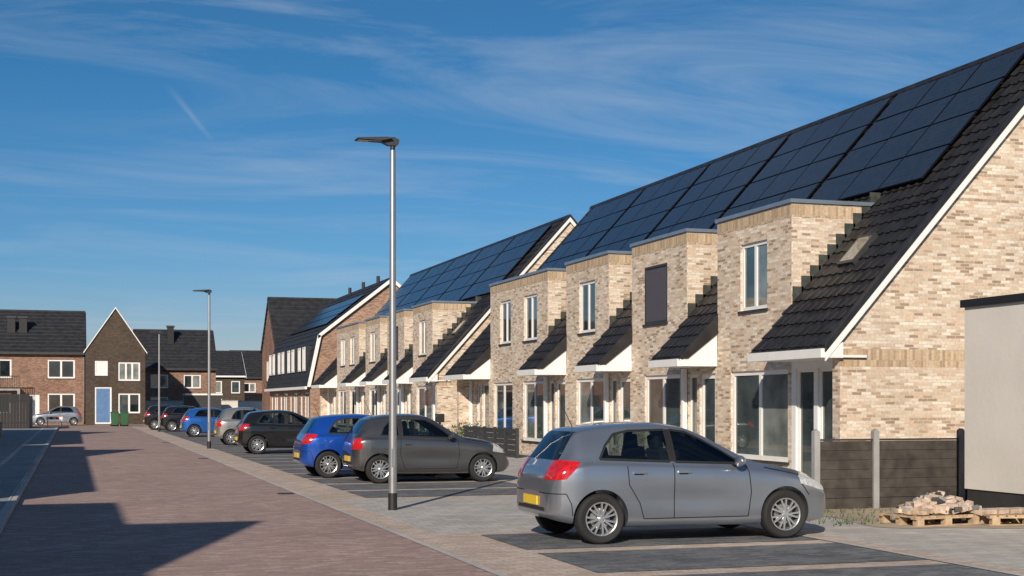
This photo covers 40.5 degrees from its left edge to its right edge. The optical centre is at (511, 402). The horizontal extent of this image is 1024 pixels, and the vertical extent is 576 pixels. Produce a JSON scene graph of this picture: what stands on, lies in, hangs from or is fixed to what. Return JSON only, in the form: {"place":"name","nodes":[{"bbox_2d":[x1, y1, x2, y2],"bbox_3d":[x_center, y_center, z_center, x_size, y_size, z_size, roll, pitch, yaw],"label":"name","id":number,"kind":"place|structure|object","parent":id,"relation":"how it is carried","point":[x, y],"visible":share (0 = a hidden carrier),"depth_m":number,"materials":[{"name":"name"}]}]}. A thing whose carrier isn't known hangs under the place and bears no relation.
{"place":"outdoors","nodes":[
{"label":"outdoors","id":0,"kind":"place"},
{"bbox_2d":[0,426,55,510],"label":"pavement","id":1,"kind":"structure","parent":0,"point":[14,468],"depth_m":46.28,"materials":[{"name":"grey concrete paving"}]},
{"bbox_2d":[0,309,85,424],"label":"brown brick house","id":2,"kind":"structure","parent":0,"point":[42,354],"depth_m":111.42,"materials":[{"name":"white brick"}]},
{"bbox_2d":[0,376,20,393],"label":"balcony","id":3,"kind":"structure","parent":2,"relation":"attached to","point":[14,389],"depth_m":108.39,"materials":[{"name":"metal"}]},
{"bbox_2d":[22,425,148,426],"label":"cross road","id":4,"kind":"structure","parent":0,"point":[95,425],"depth_m":105.68,"materials":[{"name":"grey asphalt"}]},
{"bbox_2d":[33,406,81,425],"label":"parked car","id":5,"kind":"object","parent":4,"relation":"on","point":[71,415],"visible":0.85,"depth_m":104.84,"materials":[{"name":"silver metal"}]},
{"bbox_2d":[110,412,118,425],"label":"wheelie bin","id":6,"kind":"object","parent":4,"relation":"on","point":[114,418],"visible":0.95,"depth_m":102.60,"materials":[{"name":"green plastic"}]},
{"bbox_2d":[120,412,128,425],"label":"wheelie bin","id":7,"kind":"object","parent":4,"relation":"on","point":[124,418],"visible":0.98,"depth_m":102.91,"materials":[{"name":"green plastic"}]},
{"bbox_2d":[52,423,144,424],"bbox_3d":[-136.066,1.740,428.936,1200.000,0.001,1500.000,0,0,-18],"label":"ground","id":8,"kind":"structure","parent":0,"point":[84,424],"depth_m":111.05,"materials":[{"name":"grey concrete"}]},
{"bbox_2d":[0,393,32,428],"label":"timber fence","id":9,"kind":"object","parent":8,"relation":"on","point":[10,411],"visible":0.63,"depth_m":89.50,"materials":[{"name":"black wood"}]},
{"bbox_2d":[0,426,45,467],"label":"pavement edging","id":10,"kind":"object","parent":8,"relation":"on","point":[6,459],"visible":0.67,"depth_m":49.14,"materials":[{"name":"concrete"}]},
{"bbox_2d":[0,426,58,534],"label":"kerb","id":11,"kind":"structure","parent":8,"relation":"on","point":[7,509],"depth_m":26.38,"materials":[{"name":"concrete"}]},
{"bbox_2d":[46,417,62,426],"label":"road barrier","id":12,"kind":"object","parent":8,"relation":"on","point":[54,418],"visible":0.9,"depth_m":98.29,"materials":[{"name":"white metal"}]},
{"bbox_2d":[260,297,336,409],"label":"dark side house","id":13,"kind":"structure","parent":8,"relation":"on","point":[285,317],"depth_m":112.65,"materials":[{"name":"brown brick"}]},
{"bbox_2d":[270,284,398,418],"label":"walls","id":14,"kind":"structure","parent":8,"relation":"on","point":[299,401],"depth_m":89.31,"materials":[{"name":"red brick"}]},
{"bbox_2d":[264,276,401,391],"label":"trim","id":15,"kind":"structure","parent":14,"relation":"attached to","point":[283,360],"depth_m":91.85,"materials":[{"name":"white paint"}]},
{"bbox_2d":[266,278,400,388],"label":"roof","id":16,"kind":"structure","parent":14,"relation":"on","point":[308,337],"depth_m":95.11,"materials":[{"name":"grey tile"}]},
{"bbox_2d":[290,294,364,334],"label":"solar panels","id":17,"kind":"object","parent":16,"relation":"attached to","point":[324,316],"visible":1,"depth_m":96.58,"materials":[{"name":"blue glass"}]},
{"bbox_2d":[320,222,573,432],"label":"walls","id":18,"kind":"structure","parent":8,"relation":"on","point":[424,329],"depth_m":64.39,"materials":[{"name":"beige brick"}]},
{"bbox_2d":[313,215,568,384],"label":"roof","id":19,"kind":"structure","parent":18,"relation":"on","point":[432,360],"depth_m":60.02,"materials":[{"name":"tile"}]},
{"bbox_2d":[451,319,468,335],"bbox_3d":[-2.219,-3.200,58.938,0.638,0.690,0.640,0,0,-18],"label":"skylight","id":20,"kind":"object","parent":19,"relation":"on","point":[459,327],"visible":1,"depth_m":58.74,"materials":[{"name":"glass"}]},
{"bbox_2d":[374,224,551,316],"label":"solar panels","id":21,"kind":"object","parent":19,"relation":"attached to","point":[454,281],"visible":0.86,"depth_m":67.43,"materials":[{"name":"glass"}]},
{"bbox_2d":[311,214,576,414],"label":"trim","id":22,"kind":"structure","parent":18,"relation":"attached to","point":[403,379],"depth_m":58.40,"materials":[{"name":"white paint"}]},
{"bbox_2d":[457,115,1023,477],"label":"walls","id":23,"kind":"structure","parent":8,"relation":"on","point":[763,266],"depth_m":31.18,"materials":[{"name":"beige brick"}]},
{"bbox_2d":[443,95,1023,436],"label":"trim","id":24,"kind":"structure","parent":23,"relation":"attached to","point":[705,355],"depth_m":28.02,"materials":[{"name":"white paint"}]},
{"bbox_2d":[444,42,1023,375],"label":"roof","id":25,"kind":"structure","parent":23,"relation":"on","point":[819,308],"depth_m":29.48,"materials":[{"name":"tile"}]},
{"bbox_2d":[540,47,1023,268],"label":"solar panels","id":26,"kind":"object","parent":25,"relation":"attached to","point":[910,135],"visible":0.85,"depth_m":35.95,"materials":[{"name":"glass"}]},
{"bbox_2d":[836,233,877,266],"bbox_3d":[7.245,-3.200,29.103,0.638,0.690,0.640,0,0,-18],"label":"skylight","id":27,"kind":"object","parent":25,"relation":"on","point":[857,249],"visible":1,"depth_m":28.97,"materials":[{"name":"glass"}]},
{"bbox_2d":[83,307,146,424],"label":"dark gable house","id":28,"kind":"structure","parent":0,"point":[114,365],"depth_m":110.88,"materials":[{"name":"brown brick"}]},
{"bbox_2d":[133,325,217,399],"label":"end terrace house","id":29,"kind":"structure","parent":0,"point":[183,361],"depth_m":131.40,"materials":[{"name":"brown brick"}]},
{"bbox_2d":[145,400,237,412],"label":"garden wall","id":30,"kind":"structure","parent":0,"point":[225,404],"depth_m":125.71,"materials":[{"name":"concrete"}]},
{"bbox_2d":[182,393,222,408],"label":"garden shed","id":31,"kind":"structure","parent":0,"point":[198,400],"depth_m":121.51,"materials":[{"name":"paint"}]},
{"bbox_2d":[216,350,246,400],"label":"distant house","id":32,"kind":"structure","parent":0,"point":[230,373],"depth_m":156.07,"materials":[{"name":"brown brick"}]},
{"bbox_2d":[229,350,261,400],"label":"distant house","id":33,"kind":"structure","parent":0,"point":[252,359],"depth_m":170.66,"materials":[{"name":"brown brick"}]},
{"bbox_2d":[0,427,497,575],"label":"road","id":34,"kind":"structure","parent":0,"point":[112,501],"depth_m":19.61,"materials":[{"name":"brown brick"}]},
{"bbox_2d":[238,401,261,410],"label":"garden wall","id":35,"kind":"structure","parent":0,"point":[256,404],"depth_m":148.51,"materials":[{"name":"concrete"}]},
{"bbox_2d":[0,0,1023,350],"label":"sky","id":36,"kind":"structure","parent":0,"point":[153,153],"materials":[{"name":"blue"}]},
{"bbox_2d":[135,427,1023,575],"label":"paved strip","id":37,"kind":"object","parent":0,"point":[498,556],"visible":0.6,"depth_m":17.10,"materials":[{"name":"grey concrete"}]},
{"bbox_2d":[149,331,160,431],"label":"street lamp","id":38,"kind":"object","parent":37,"relation":"on","point":[158,332],"visible":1,"depth_m":82.76,"materials":[{"name":"grey metal"}]},
{"bbox_2d":[193,289,211,448],"bbox_3d":[-11.736,-1.280,52.509,0.718,6.040,0.240,0,0,-18],"label":"street lamp","id":39,"kind":"object","parent":37,"relation":"on","point":[208,291],"visible":1,"depth_m":52.54,"materials":[{"name":"grey metal"}]},
{"bbox_2d":[133,427,1023,575],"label":"flush kerb","id":40,"kind":"structure","parent":37,"relation":"on","point":[433,547],"depth_m":17.27,"materials":[{"name":"concrete"}]},
{"bbox_2d":[156,427,1014,575],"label":"parking bays","id":41,"kind":"object","parent":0,"point":[693,558],"visible":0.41,"depth_m":16.57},
{"bbox_2d":[143,401,173,429],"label":"parked car","id":42,"kind":"object","parent":41,"relation":"on","point":[150,419],"visible":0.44,"depth_m":88.44,"materials":[{"name":"black paint"}]},
{"bbox_2d":[160,406,195,431],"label":"parked car","id":43,"kind":"object","parent":41,"relation":"on","point":[171,417],"visible":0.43,"depth_m":83.17,"materials":[{"name":"black paint"}]},
{"bbox_2d":[180,402,222,436],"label":"parked car","id":44,"kind":"object","parent":41,"relation":"on","point":[193,422],"visible":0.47,"depth_m":70.31,"materials":[{"name":"blue paint"}]},
{"bbox_2d":[214,406,260,444],"bbox_3d":[-10.484,0.794,57.418,3.600,1.869,2.010,0,0,-18],"label":"parked car","id":45,"kind":"object","parent":41,"relation":"on","point":[227,421],"visible":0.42,"depth_m":56.35,"materials":[{"name":"beige paint"}]},
{"bbox_2d":[234,410,308,453],"bbox_3d":[-7.532,0.832,47.863,3.970,1.792,2.104,0,0,-18],"label":"parked car","id":46,"kind":"object","parent":41,"relation":"on","point":[258,432],"visible":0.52,"depth_m":46.87,"materials":[{"name":"black paint"}]},
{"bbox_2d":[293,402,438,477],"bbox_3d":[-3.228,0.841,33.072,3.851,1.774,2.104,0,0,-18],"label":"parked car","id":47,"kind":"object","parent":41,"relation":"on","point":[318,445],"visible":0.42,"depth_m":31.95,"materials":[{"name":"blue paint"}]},
{"bbox_2d":[342,403,508,482],"bbox_3d":[-1.905,0.830,30.869,3.600,1.797,2.010,0,0,-18],"label":"parked car","id":48,"kind":"object","parent":41,"relation":"on","point":[426,445],"visible":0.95,"depth_m":30.10,"materials":[{"name":"grey paint"}]},
{"bbox_2d":[517,399,825,543],"bbox_3d":[2.117,0.832,18.108,3.970,1.792,2.104,0,0,-18],"label":"parked car","id":49,"kind":"object","parent":41,"relation":"on","point":[601,483],"visible":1,"depth_m":17.26,"materials":[{"name":"silver metal"}]},
{"bbox_2d":[341,453,1023,569],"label":"pavement","id":50,"kind":"structure","parent":0,"point":[1003,547],"depth_m":19.14,"materials":[{"name":"concrete"}]},
{"bbox_2d":[354,137,398,509],"bbox_3d":[-2.181,-1.280,22.388,0.718,6.040,0.240,0,0,-18],"label":"street lamp","id":51,"kind":"object","parent":50,"relation":"on","point":[392,142],"visible":1,"depth_m":22.42,"materials":[{"name":"grey metal"}]},
{"bbox_2d":[435,414,443,424],"bbox_3d":[-2.748,1.080,52.633,0.290,1.320,0.360,0,0,-18],"label":"mailbox","id":52,"kind":"object","parent":50,"relation":"on","point":[439,418],"visible":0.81,"depth_m":52.47,"materials":[{"name":"paint"}]},
{"bbox_2d":[448,419,490,437],"bbox_3d":[-1.500,1.188,50.110,1.416,1.220,3.689,0,0,-18],"label":"garden shrub","id":53,"kind":"object","parent":50,"relation":"on","point":[461,430],"visible":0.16,"depth_m":50.15,"materials":[{"name":"green plant"}]},
{"bbox_2d":[464,425,518,457],"bbox_3d":[-0.747,1.265,46.176,0.100,0.950,6.080,0,0,-18],"label":"garden fence","id":54,"kind":"object","parent":50,"relation":"on","point":[508,435],"visible":0.64,"depth_m":44.90,"materials":[{"name":"paint"}]},
{"bbox_2d":[823,508,1023,528],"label":"sand patch","id":55,"kind":"object","parent":50,"relation":"on","point":[867,511],"visible":0.24,"depth_m":20.21,"materials":[{"name":"beige sand"}]},
{"bbox_2d":[812,428,966,508],"bbox_3d":[6.764,1.085,23.076,3.950,1.310,0.100,0,0,-18],"label":"panel fence","id":56,"kind":"object","parent":55,"relation":"on","point":[873,472],"visible":0.82,"depth_m":22.86,"materials":[{"name":"wood"}]},
{"bbox_2d":[805,504,1009,525],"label":"grass tufts","id":57,"kind":"object","parent":55,"relation":"on","point":[845,519],"visible":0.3,"depth_m":20.55,"materials":[{"name":"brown plant"}]},
{"bbox_2d":[877,512,1023,526],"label":"wooden pallet","id":58,"kind":"object","parent":55,"relation":"on","point":[946,519],"visible":0.82,"depth_m":19.70,"materials":[{"name":"brown wood"}]},
{"bbox_2d":[894,490,1023,515],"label":"brick pile","id":59,"kind":"object","parent":58,"relation":"on","point":[937,503],"visible":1,"depth_m":19.79,"materials":[{"name":"brick"}]},
{"bbox_2d":[960,293,1023,518],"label":"rendered garage","id":60,"kind":"structure","parent":0,"point":[994,401],"depth_m":21.29,"materials":[{"name":"paint"}]}
]}

